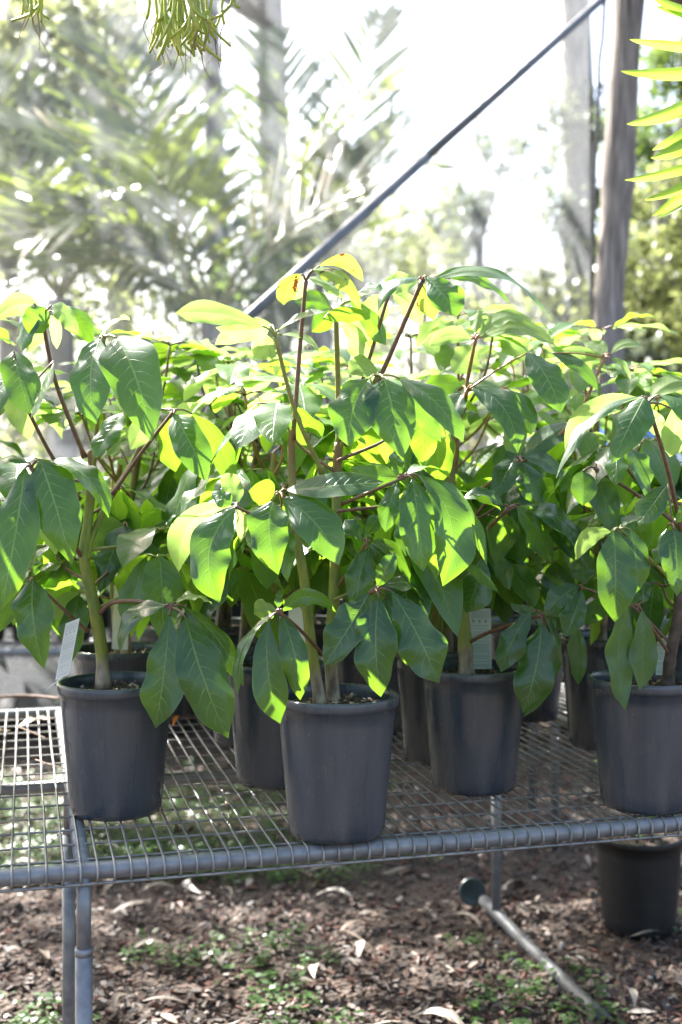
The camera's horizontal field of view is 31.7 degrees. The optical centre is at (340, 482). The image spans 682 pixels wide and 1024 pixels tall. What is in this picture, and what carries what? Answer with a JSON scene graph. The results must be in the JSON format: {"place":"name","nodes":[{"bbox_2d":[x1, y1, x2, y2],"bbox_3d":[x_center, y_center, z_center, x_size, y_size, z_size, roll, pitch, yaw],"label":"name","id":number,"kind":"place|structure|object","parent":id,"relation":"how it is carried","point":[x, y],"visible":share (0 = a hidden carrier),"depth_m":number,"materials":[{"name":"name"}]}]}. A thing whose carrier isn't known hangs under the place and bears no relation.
{"place":"outdoors","nodes":[
{"label":"outdoors","id":0,"kind":"place"},
{"bbox_2d":[11,0,52,55],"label":"hanging cactus","id":1,"kind":"object","parent":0,"point":[37,6],"visible":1,"depth_m":2.13,"materials":[{"name":"green plant"}]},
{"bbox_2d":[143,0,240,86],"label":"hanging cactus","id":2,"kind":"object","parent":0,"point":[174,27],"visible":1,"depth_m":2.12,"materials":[{"name":"green cactus stems"}]},
{"bbox_2d":[0,0,679,465],"label":"sky","id":3,"kind":"structure","parent":0,"point":[479,44],"materials":[{"name":"white"}]},
{"bbox_2d":[0,570,681,1023],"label":"ground","id":4,"kind":"structure","parent":0,"point":[400,930],"depth_m":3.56,"materials":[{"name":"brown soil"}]},
{"bbox_2d":[0,632,53,694],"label":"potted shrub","id":5,"kind":"object","parent":4,"relation":"on","point":[1,676],"visible":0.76,"depth_m":6.15,"materials":[{"name":"grey plant"}]},
{"bbox_2d":[0,558,70,735],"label":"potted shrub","id":6,"kind":"object","parent":4,"relation":"on","point":[34,683],"visible":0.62,"depth_m":6.14,"materials":[{"name":"plant"}]},
{"bbox_2d":[0,493,109,702],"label":"shrub","id":7,"kind":"object","parent":4,"relation":"on","point":[7,664],"visible":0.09,"depth_m":6.40,"materials":[{"name":"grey plant"}]},
{"bbox_2d":[2,543,108,703],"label":"shrub","id":8,"kind":"object","parent":4,"relation":"on","point":[48,669],"visible":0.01,"depth_m":6.27,"materials":[{"name":"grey plant"}]},
{"bbox_2d":[1,275,149,470],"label":"shrub","id":9,"kind":"object","parent":4,"relation":"on","point":[40,363],"depth_m":10.74,"materials":[{"name":"green plant"}]},
{"bbox_2d":[53,580,109,675],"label":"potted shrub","id":10,"kind":"object","parent":4,"relation":"on","point":[91,630],"visible":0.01,"depth_m":6.13,"materials":[{"name":"green plant"}]},
{"bbox_2d":[0,0,167,457],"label":"tree","id":11,"kind":"object","parent":4,"relation":"on","point":[10,30],"visible":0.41,"depth_m":9.52,"materials":[{"name":"green plant"}]},
{"bbox_2d":[0,205,190,485],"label":"shrub","id":12,"kind":"object","parent":4,"relation":"on","point":[103,284],"visible":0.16,"depth_m":9.59,"materials":[{"name":"green plant"}]},
{"bbox_2d":[0,35,267,555],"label":"palm","id":13,"kind":"object","parent":4,"relation":"on","point":[65,445],"visible":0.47,"depth_m":7.92,"materials":[{"name":"green plant"}]},
{"bbox_2d":[19,0,257,456],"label":"tree","id":14,"kind":"object","parent":4,"relation":"on","point":[125,309],"visible":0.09,"depth_m":13.94,"materials":[{"name":"green plant"}]},
{"bbox_2d":[90,638,198,735],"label":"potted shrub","id":15,"kind":"object","parent":4,"relation":"on","point":[187,727],"visible":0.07,"depth_m":6.15,"materials":[{"name":"black plastic"}]},
{"bbox_2d":[34,323,259,470],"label":"shrub","id":16,"kind":"object","parent":4,"relation":"on","point":[199,393],"visible":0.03,"depth_m":10.12,"materials":[{"name":"green plant"}]},
{"bbox_2d":[25,215,269,471],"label":"shrub","id":17,"kind":"object","parent":4,"relation":"on","point":[76,298],"visible":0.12,"depth_m":9.80,"materials":[{"name":"green plant"}]},
{"bbox_2d":[3,0,332,301],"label":"tree","id":18,"kind":"object","parent":4,"relation":"on","point":[210,126],"visible":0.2,"depth_m":12.19,"materials":[{"name":"green plant"}]},
{"bbox_2d":[0,0,468,412],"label":"palm","id":19,"kind":"object","parent":4,"relation":"on","point":[181,164],"visible":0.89,"depth_m":7.03,"materials":[{"name":"green plant"}]},
{"bbox_2d":[136,169,340,465],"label":"shrub","id":20,"kind":"object","parent":4,"relation":"on","point":[291,308],"visible":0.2,"depth_m":9.54,"materials":[{"name":"green plant"}]},
{"bbox_2d":[134,276,360,458],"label":"shrub","id":21,"kind":"object","parent":4,"relation":"on","point":[161,331],"visible":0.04,"depth_m":10.83,"materials":[{"name":"green plant"}]},
{"bbox_2d":[219,0,291,450],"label":"tree","id":22,"kind":"object","parent":4,"relation":"on","point":[265,15],"visible":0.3,"depth_m":10.87,"materials":[{"name":"grey plant"}]},
{"bbox_2d":[0,625,583,657],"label":"wire bench","id":23,"kind":"object","parent":4,"relation":"on","point":[25,652],"visible":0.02,"depth_m":4.38,"materials":[{"name":"grey paint"}]},
{"bbox_2d":[0,628,4,640],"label":"potted plant","id":24,"kind":"object","parent":23,"relation":"on","point":[2,633],"visible":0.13,"depth_m":4.54,"materials":[{"name":"grey plant"}]},
{"bbox_2d":[11,571,29,641],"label":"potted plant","id":25,"kind":"object","parent":23,"relation":"on","point":[14,633],"visible":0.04,"depth_m":4.50,"materials":[{"name":"green plant"}]},
{"bbox_2d":[57,554,90,640],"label":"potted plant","id":26,"kind":"object","parent":23,"relation":"on","point":[86,636],"visible":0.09,"depth_m":4.53,"materials":[{"name":"green plant"}]},
{"bbox_2d":[81,586,109,627],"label":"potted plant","id":27,"kind":"object","parent":23,"relation":"on","point":[105,618],"visible":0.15,"depth_m":4.92,"materials":[{"name":"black plant"}]},
{"bbox_2d":[105,585,111,640],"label":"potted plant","id":28,"kind":"object","parent":23,"relation":"on","point":[109,615],"visible":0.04,"depth_m":4.52,"materials":[{"name":"green plant"}]},
{"bbox_2d":[212,606,232,617],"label":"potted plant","id":29,"kind":"object","parent":23,"relation":"on","point":[214,613],"visible":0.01,"depth_m":4.48,"materials":[{"name":"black plant"}]},
{"bbox_2d":[232,598,240,617],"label":"potted plant","id":30,"kind":"object","parent":23,"relation":"on","point":[236,611],"visible":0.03,"depth_m":4.91,"materials":[{"name":"plant"}]},
{"bbox_2d":[279,603,288,616],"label":"potted plant","id":31,"kind":"object","parent":23,"relation":"on","point":[286,613],"depth_m":4.91,"materials":[{"name":"green plant"}]},
{"bbox_2d":[316,607,325,614],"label":"potted plant","id":32,"kind":"object","parent":23,"relation":"on","point":[320,612],"visible":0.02,"depth_m":4.51,"materials":[{"name":"plant"}]},
{"bbox_2d":[484,603,497,616],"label":"potted plant","id":33,"kind":"object","parent":23,"relation":"on","point":[493,614],"visible":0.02,"depth_m":4.48,"materials":[{"name":"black plant"}]},
{"bbox_2d":[514,569,542,614],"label":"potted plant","id":34,"kind":"object","parent":23,"relation":"on","point":[539,580],"visible":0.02,"depth_m":4.52,"materials":[{"name":"green plant"}]},
{"bbox_2d":[213,0,442,464],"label":"palm","id":35,"kind":"object","parent":4,"relation":"on","point":[369,140],"visible":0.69,"depth_m":9.51,"materials":[{"name":"green plant"}]},
{"bbox_2d":[0,684,681,1023],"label":"wire bench","id":36,"kind":"object","parent":4,"relation":"on","point":[79,867],"visible":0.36,"depth_m":2.11,"materials":[{"name":"grey paint"}]},
{"bbox_2d":[0,817,29,823],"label":"fallen leaf","id":37,"kind":"object","parent":36,"relation":"on","point":[14,820],"visible":1,"depth_m":2.08,"materials":[{"name":"beige plant"}]},
{"bbox_2d":[0,694,59,699],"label":"twig","id":38,"kind":"object","parent":36,"relation":"on","point":[28,695],"visible":0.94,"depth_m":3.29,"materials":[{"name":"wood"}]},
{"bbox_2d":[17,726,45,738],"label":"twig","id":39,"kind":"object","parent":36,"relation":"on","point":[30,731],"visible":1,"depth_m":2.83,"materials":[{"name":"beige wood"}]},
{"bbox_2d":[0,316,66,569],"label":"potted umbrella plant","id":40,"kind":"object","parent":36,"relation":"on","point":[51,397],"visible":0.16,"depth_m":2.45,"materials":[{"name":"green plant"}]},
{"bbox_2d":[19,715,52,725],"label":"fallen leaf","id":41,"kind":"object","parent":36,"relation":"on","point":[28,720],"visible":1,"depth_m":2.96,"materials":[{"name":"white plant"}]},
{"bbox_2d":[35,759,65,768],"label":"twig","id":42,"kind":"object","parent":36,"relation":"on","point":[49,764],"visible":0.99,"depth_m":2.50,"materials":[{"name":"beige wood"}]},
{"bbox_2d":[0,292,243,821],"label":"potted umbrella plant","id":43,"kind":"object","parent":36,"relation":"on","point":[115,728],"visible":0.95,"depth_m":2.10,"materials":[{"name":"green plant"}]},
{"bbox_2d":[45,618,79,690],"bbox_3d":[-0.491,0.303,2.111,0.066,0.124,0.013,0,0,-27],"label":"plant tag","id":44,"kind":"object","parent":43,"relation":"in","point":[67,648],"visible":1,"depth_m":2.12,"materials":[{"name":"white plastic"}]},
{"bbox_2d":[12,330,249,674],"bbox_3d":[-0.475,0.136,2.668,0.602,0.922,0.589,0,0,-17],"label":"potted umbrella plant","id":45,"kind":"object","parent":36,"relation":"on","point":[134,657],"visible":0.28,"depth_m":2.61,"materials":[{"name":"green plant"}]},
{"bbox_2d":[112,585,127,649],"bbox_3d":[-0.476,0.286,2.600,0.041,0.154,0.001,0,0,0],"label":"plant tag","id":46,"kind":"object","parent":45,"relation":"in","point":[116,620],"visible":0.36,"depth_m":2.60,"materials":[{"name":"white plastic"}]},
{"bbox_2d":[58,355,264,718],"bbox_3d":[-0.448,0.136,3.095,0.572,0.923,0.526,0,0,-4],"label":"potted umbrella plant","id":47,"kind":"object","parent":36,"relation":"on","point":[183,709],"visible":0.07,"depth_m":3.03,"materials":[{"name":"green plant"}]},
{"bbox_2d":[172,715,178,724],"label":"fallen leaf","id":48,"kind":"object","parent":36,"relation":"on","point":[174,718],"visible":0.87,"depth_m":2.98,"materials":[{"name":"brown plant"}]},
{"bbox_2d":[126,399,288,634],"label":"potted umbrella plant","id":49,"kind":"object","parent":36,"relation":"on","point":[225,622],"visible":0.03,"depth_m":3.14,"materials":[{"name":"green plant"}]},
{"bbox_2d":[225,801,228,828],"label":"twig","id":50,"kind":"object","parent":36,"relation":"on","point":[227,812],"visible":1,"depth_m":2.14,"materials":[{"name":"beige wood"}]},
{"bbox_2d":[120,360,383,789],"bbox_3d":[-0.181,0.171,2.397,0.612,0.853,0.538,0,0,-7],"label":"potted umbrella plant","id":51,"kind":"object","parent":36,"relation":"on","point":[257,747],"visible":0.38,"depth_m":2.34,"materials":[{"name":"green plant"}]},
{"bbox_2d":[289,607,304,641],"bbox_3d":[-0.085,0.284,2.300,0.034,0.105,0.001,0,0,0],"label":"plant tag","id":52,"kind":"object","parent":51,"relation":"in","point":[295,616],"depth_m":2.30,"materials":[{"name":"white plastic"}]},
{"bbox_2d":[134,339,379,746],"bbox_3d":[-0.220,0.136,2.781,0.572,0.923,0.526,0,0,-30],"label":"potted umbrella plant","id":53,"kind":"object","parent":36,"relation":"on","point":[162,482],"visible":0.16,"depth_m":2.71,"materials":[{"name":"green plant"}]},
{"bbox_2d":[224,362,374,654],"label":"potted umbrella plant","id":54,"kind":"object","parent":36,"relation":"on","point":[319,623],"visible":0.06,"depth_m":3.20,"materials":[{"name":"green plant"}]},
{"bbox_2d":[167,254,550,844],"bbox_3d":[-0.006,0.103,2.074,0.547,0.989,0.488,0,0,-34],"label":"potted umbrella plant","id":55,"kind":"object","parent":36,"relation":"on","point":[411,561],"visible":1,"depth_m":1.98,"materials":[{"name":"green plant"}]},
{"bbox_2d":[250,346,488,732],"bbox_3d":[0.059,0.129,2.909,0.602,0.936,0.589,0,0,-26],"label":"potted umbrella plant","id":56,"kind":"object","parent":36,"relation":"on","point":[348,672],"visible":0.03,"depth_m":2.84,"materials":[{"name":"green plant"}]},
{"bbox_2d":[366,348,529,639],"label":"potted umbrella plant","id":57,"kind":"object","parent":36,"relation":"on","point":[401,355],"visible":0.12,"depth_m":3.16,"materials":[{"name":"green plant"}]},
{"bbox_2d":[323,304,578,765],"bbox_3d":[0.222,0.115,2.592,0.572,0.964,0.526,0,0,24],"label":"potted umbrella plant","id":58,"kind":"object","parent":36,"relation":"on","point":[525,587],"visible":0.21,"depth_m":2.54,"materials":[{"name":"green plant"}]},
{"bbox_2d":[313,309,641,796],"bbox_3d":[0.252,0.131,2.378,0.529,0.932,0.510,0,0,34],"label":"potted umbrella plant","id":59,"kind":"object","parent":36,"relation":"on","point":[473,718],"visible":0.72,"depth_m":2.28,"materials":[{"name":"green plant"}]},
{"bbox_2d":[469,608,491,668],"bbox_3d":[0.280,0.315,2.420,0.048,0.123,0.001,0,0,0],"label":"plant tag","id":60,"kind":"object","parent":59,"relation":"on","point":[480,621],"visible":0.84,"depth_m":2.42,"materials":[{"name":"plastic"}]},
{"bbox_2d":[454,328,630,722],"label":"potted umbrella plant","id":61,"kind":"object","parent":36,"relation":"on","point":[547,710],"visible":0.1,"depth_m":3.01,"materials":[{"name":"green plant"}]},
{"bbox_2d":[494,313,681,750],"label":"potted umbrella plant","id":62,"kind":"object","parent":36,"relation":"on","point":[596,636],"visible":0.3,"depth_m":2.69,"materials":[{"name":"green plant"}]},
{"bbox_2d":[537,396,681,629],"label":"potted umbrella plant","id":63,"kind":"object","parent":36,"relation":"on","point":[610,623],"visible":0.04,"depth_m":3.26,"materials":[{"name":"green plant"}]},
{"bbox_2d":[544,375,681,814],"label":"potted umbrella plant","id":64,"kind":"object","parent":36,"relation":"on","point":[637,707],"visible":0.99,"depth_m":2.15,"materials":[{"name":"green plant"}]},
{"bbox_2d":[656,618,669,674],"bbox_3d":[0.621,0.314,2.300,0.034,0.109,0.001,0,0,0],"label":"plant tag","id":65,"kind":"object","parent":64,"relation":"on","point":[661,655],"visible":0.45,"depth_m":2.30,"materials":[{"name":"plastic"}]},
{"bbox_2d":[601,371,681,671],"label":"potted umbrella plant","id":66,"kind":"object","parent":36,"relation":"on","point":[644,380],"visible":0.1,"depth_m":2.71,"materials":[{"name":"green plant"}]},
{"bbox_2d":[0,722,681,1023],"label":"ground cover weeds","id":67,"kind":"object","parent":4,"relation":"on","point":[26,1016],"visible":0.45,"depth_m":3.39,"materials":[{"name":"green plant"}]},
{"bbox_2d":[0,739,681,1023],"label":"dry gum leaves","id":68,"kind":"object","parent":4,"relation":"on","point":[449,1013],"visible":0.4,"depth_m":3.36,"materials":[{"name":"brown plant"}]},
{"bbox_2d":[227,159,508,378],"bbox_3d":[0.224,-1.338,14.924,3.318,5.285,3.447,0,0,-23],"label":"tree","id":69,"kind":"object","parent":4,"relation":"on","point":[377,254],"visible":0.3,"depth_m":14.85,"materials":[{"name":"green plant"}]},
{"bbox_2d":[307,314,481,447],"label":"shrub","id":70,"kind":"object","parent":4,"relation":"on","point":[394,362],"visible":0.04,"depth_m":11.72,"materials":[{"name":"green plant"}]},
{"bbox_2d":[342,183,558,381],"bbox_3d":[1.820,-1.500,17.028,3.578,5.605,2.560,0,0,22],"label":"tree","id":71,"kind":"object","parent":4,"relation":"on","point":[507,271],"visible":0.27,"depth_m":16.79,"materials":[{"name":"green plant"}]},
{"bbox_2d":[459,878,485,906],"bbox_3d":[0.400,1.247,3.654,0.084,0.077,0.045,0,0,0],"label":"plastic lid","id":72,"kind":"object","parent":4,"relation":"on","point":[472,891],"visible":0.94,"depth_m":3.65,"materials":[{"name":"grey plastic"}]},
{"bbox_2d":[403,276,566,450],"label":"shrub","id":73,"kind":"object","parent":4,"relation":"on","point":[473,307],"visible":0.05,"depth_m":11.81,"materials":[{"name":"green plant"}]},
{"bbox_2d":[410,91,561,448],"bbox_3d":[1.850,-1.632,14.167,1.963,5.867,1.677,0,0,-40],"label":"tree","id":74,"kind":"object","parent":4,"relation":"on","point":[476,216],"visible":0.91,"depth_m":13.97,"materials":[{"name":"green plant"}]},
{"bbox_2d":[520,571,541,740],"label":"potted shrub","id":75,"kind":"object","parent":4,"relation":"on","point":[524,730],"depth_m":6.02,"materials":[{"name":"black plastic"}]},
{"bbox_2d":[479,895,610,1023],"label":"fallen pipe","id":76,"kind":"object","parent":4,"relation":"on","point":[514,932],"visible":0.88,"depth_m":3.25,"materials":[{"name":"grey metal"}]},
{"bbox_2d":[540,575,567,733],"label":"potted shrub","id":77,"kind":"object","parent":4,"relation":"on","point":[563,697],"visible":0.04,"depth_m":6.16,"materials":[{"name":"black plastic"}]},
{"bbox_2d":[462,266,651,461],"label":"shrub","id":78,"kind":"object","parent":4,"relation":"on","point":[540,283],"visible":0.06,"depth_m":9.93,"materials":[{"name":"green plant"}]},
{"bbox_2d":[529,542,602,850],"bbox_3d":[1.158,0.748,4.500,0.900,1.105,0.600,0,0,0],"label":"table","id":79,"kind":"object","parent":4,"relation":"on","point":[553,801],"visible":0.17,"depth_m":4.24,"materials":[{"name":"grey paint"}]},
{"bbox_2d":[496,0,642,450],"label":"tree","id":80,"kind":"object","parent":4,"relation":"on","point":[575,113],"visible":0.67,"depth_m":11.35,"materials":[{"name":"green plant"}]},
{"bbox_2d":[528,15,681,353],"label":"tree","id":81,"kind":"object","parent":4,"relation":"on","point":[645,146],"visible":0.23,"depth_m":11.75,"materials":[{"name":"green plant"}]},
{"bbox_2d":[535,327,681,617],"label":"shrub","id":82,"kind":"object","parent":4,"relation":"on","point":[650,354],"visible":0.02,"depth_m":8.05,"materials":[{"name":"green plant"}]},
{"bbox_2d":[580,0,644,771],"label":"timber post","id":83,"kind":"object","parent":4,"relation":"on","point":[618,168],"visible":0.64,"depth_m":5.39,"materials":[{"name":"grey wood"}]},
{"bbox_2d":[97,0,606,460],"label":"diagonal pole","id":84,"kind":"object","parent":83,"relation":"attached to","point":[315,256],"visible":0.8,"depth_m":4.67,"materials":[{"name":"grey metal"}]},
{"bbox_2d":[587,2,605,431],"bbox_3d":[1.137,-0.992,5.350,0.097,2.586,0.016,0,0,0],"label":"rope","id":85,"kind":"object","parent":83,"relation":"attached to","point":[595,162],"visible":0.63,"depth_m":5.34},
{"bbox_2d":[669,0,681,4],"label":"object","id":86,"kind":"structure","parent":83,"relation":"attached to","point":[678,1],"depth_m":5.42,"materials":[{"name":"green plant"}]},
{"bbox_2d":[560,139,681,375],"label":"tree","id":87,"kind":"object","parent":4,"relation":"on","point":[636,291],"visible":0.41,"depth_m":9.17,"materials":[{"name":"green plant"}]},
{"bbox_2d":[588,156,681,377],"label":"tree","id":88,"kind":"object","parent":4,"relation":"on","point":[675,242],"visible":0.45,"depth_m":8.56,"materials":[{"name":"green plant"}]},
{"bbox_2d":[593,760,681,939],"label":"potted shrub","id":89,"kind":"object","parent":4,"relation":"on","point":[639,880],"visible":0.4,"depth_m":3.40,"materials":[{"name":"black plastic"}]},
{"bbox_2d":[412,232,478,450],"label":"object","id":90,"kind":"structure","parent":0,"point":[463,286],"depth_m":22.00,"materials":[{"name":"green plant"}]},
{"bbox_2d":[467,261,560,445],"bbox_3d":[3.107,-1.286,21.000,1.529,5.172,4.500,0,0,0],"label":"house","id":91,"kind":"structure","parent":0,"point":[533,314],"depth_m":19.62,"materials":[{"name":"white plastic"}]},
{"bbox_2d":[621,0,681,217],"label":"strap leaf plant","id":92,"kind":"object","parent":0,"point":[671,145],"visible":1,"depth_m":2.31,"materials":[{"name":"green plant"}]},
{"bbox_2d":[677,453,681,464],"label":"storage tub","id":93,"kind":"object","parent":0,"point":[679,457],"depth_m":4.29,"materials":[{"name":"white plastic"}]},
{"bbox_2d":[599,422,654,449],"bbox_3d":[1.262,-0.195,4.750,0.500,0.151,0.360,0,0,0],"label":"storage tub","id":94,"kind":"object","parent":93,"relation":"on","point":[650,434],"visible":0.02,"depth_m":4.59,"materials":[{"name":"blue plastic"}]}
]}

